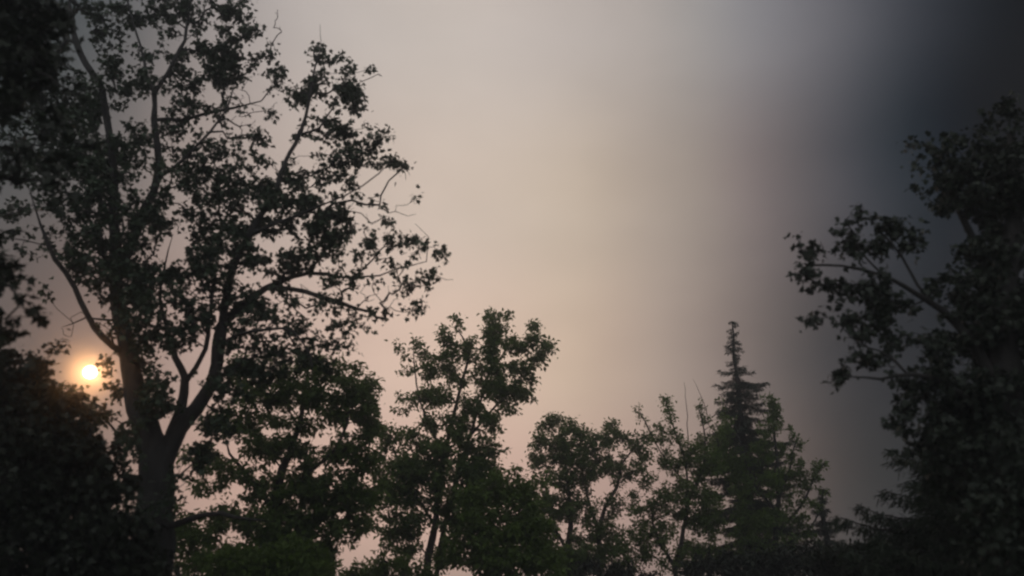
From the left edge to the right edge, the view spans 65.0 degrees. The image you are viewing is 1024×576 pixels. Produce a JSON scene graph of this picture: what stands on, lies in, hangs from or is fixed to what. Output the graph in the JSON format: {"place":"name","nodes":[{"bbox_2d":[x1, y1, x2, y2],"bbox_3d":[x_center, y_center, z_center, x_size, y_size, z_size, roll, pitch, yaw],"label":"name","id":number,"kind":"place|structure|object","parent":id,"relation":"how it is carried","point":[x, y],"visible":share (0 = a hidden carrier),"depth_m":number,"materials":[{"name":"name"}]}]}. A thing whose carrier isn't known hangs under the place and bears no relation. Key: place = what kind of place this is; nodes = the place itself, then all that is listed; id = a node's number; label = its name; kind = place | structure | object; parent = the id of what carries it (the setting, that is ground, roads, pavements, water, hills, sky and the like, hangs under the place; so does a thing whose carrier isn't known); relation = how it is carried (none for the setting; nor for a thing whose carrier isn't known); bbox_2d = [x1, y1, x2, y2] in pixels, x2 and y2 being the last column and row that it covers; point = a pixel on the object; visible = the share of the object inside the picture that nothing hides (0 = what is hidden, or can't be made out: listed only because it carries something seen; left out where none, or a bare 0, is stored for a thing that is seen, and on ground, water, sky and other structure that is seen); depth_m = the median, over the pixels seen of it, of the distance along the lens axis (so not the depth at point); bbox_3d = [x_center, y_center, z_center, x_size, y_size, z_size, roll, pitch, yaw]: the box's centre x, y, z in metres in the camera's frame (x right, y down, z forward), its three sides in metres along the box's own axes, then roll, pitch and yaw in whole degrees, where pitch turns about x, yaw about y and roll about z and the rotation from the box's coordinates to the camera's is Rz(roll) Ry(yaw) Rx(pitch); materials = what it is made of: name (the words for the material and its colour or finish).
{"place":"outdoors","nodes":[
{"label":"outdoors","id":0,"kind":"place"},
{"bbox_2d":[0,0,1023,575],"label":"sky","id":1,"kind":"structure","parent":0,"point":[627,178],"materials":[{"name":"grey"}]},
{"bbox_3d":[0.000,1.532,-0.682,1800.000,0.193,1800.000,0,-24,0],"label":"ground","id":2,"kind":"structure","parent":0,"visible":0},
{"bbox_2d":[0,0,106,349],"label":"overhanging tree","id":3,"kind":"object","parent":2,"relation":"on","point":[25,48],"visible":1,"depth_m":8.25,"materials":[{"name":"green plant"}]},
{"bbox_2d":[0,328,182,575],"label":"shadowy tree","id":4,"kind":"object","parent":2,"relation":"on","point":[62,491],"visible":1,"depth_m":9.49,"materials":[{"name":"green plant"}]},
{"bbox_2d":[0,0,452,575],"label":"maple tree","id":5,"kind":"object","parent":2,"relation":"on","point":[154,450],"visible":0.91,"depth_m":14.39,"materials":[{"name":"green plant"}]},
{"bbox_2d":[196,530,346,575],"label":"leafy bush","id":6,"kind":"object","parent":2,"relation":"on","point":[288,557],"visible":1,"depth_m":14.55,"materials":[{"name":"green plant"}]},
{"bbox_2d":[173,345,395,575],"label":"leafy tree","id":7,"kind":"object","parent":2,"relation":"on","point":[305,486],"visible":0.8,"depth_m":17.21,"materials":[{"name":"green plant"}]},
{"bbox_2d":[339,534,439,575],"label":"leafy bush","id":8,"kind":"object","parent":2,"relation":"on","point":[383,567],"visible":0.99,"depth_m":19.75,"materials":[{"name":"green plant"}]},
{"bbox_2d":[362,306,559,575],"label":"ash tree","id":9,"kind":"object","parent":2,"relation":"on","point":[409,474],"visible":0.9,"depth_m":22.21,"materials":[{"name":"green plant"}]},
{"bbox_2d":[435,459,575,575],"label":"leafy bush","id":10,"kind":"object","parent":2,"relation":"on","point":[520,541],"visible":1,"depth_m":18.57,"materials":[{"name":"green plant"}]},
{"bbox_2d":[525,411,659,575],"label":"round tree","id":11,"kind":"object","parent":2,"relation":"on","point":[565,455],"visible":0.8,"depth_m":26.54,"materials":[{"name":"green plant"}]},
{"bbox_2d":[610,384,734,575],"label":"sapling tree","id":12,"kind":"object","parent":2,"relation":"on","point":[687,487],"visible":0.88,"depth_m":23.28,"materials":[{"name":"green plant"}]},
{"bbox_2d":[564,535,833,575],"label":"leafy bush","id":13,"kind":"object","parent":2,"relation":"on","point":[778,564],"visible":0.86,"depth_m":20.64,"materials":[{"name":"green plant"}]},
{"bbox_2d":[686,321,818,570],"bbox_3d":[8.628,7.342,28.638,4.848,13.183,5.133,21,-31,-39],"label":"spruce tree","id":14,"kind":"object","parent":2,"relation":"on","point":[743,423],"visible":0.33,"depth_m":29.16,"materials":[{"name":"green plant"}]},
{"bbox_2d":[708,392,830,564],"bbox_3d":[8.308,7.834,24.976,3.963,9.507,1.632,0,-24,0],"label":"feathery tree","id":15,"kind":"object","parent":2,"relation":"on","point":[774,521],"visible":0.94,"depth_m":25.59,"materials":[{"name":"green plant"}]},
{"bbox_2d":[805,488,845,573],"bbox_3d":[10.199,9.578,25.343,1.559,6.419,1.662,0,-24,0],"label":"spruce tree","id":16,"kind":"object","parent":2,"relation":"on","point":[824,530],"visible":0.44,"depth_m":26.01,"materials":[{"name":"green plant"}]},
{"bbox_2d":[800,537,929,575],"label":"hedge","id":17,"kind":"object","parent":2,"relation":"on","point":[825,556],"visible":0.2,"depth_m":14.97,"materials":[{"name":"green plant"}]},
{"bbox_2d":[783,89,1023,575],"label":"oak tree","id":18,"kind":"object","parent":2,"relation":"on","point":[991,429],"visible":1,"depth_m":9.51,"materials":[{"name":"green plant"}]},
{"bbox_2d":[827,341,1023,575],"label":"spruce tree","id":19,"kind":"object","parent":2,"relation":"on","point":[934,533],"visible":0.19,"depth_m":11.28,"materials":[{"name":"green plant"}]}
]}

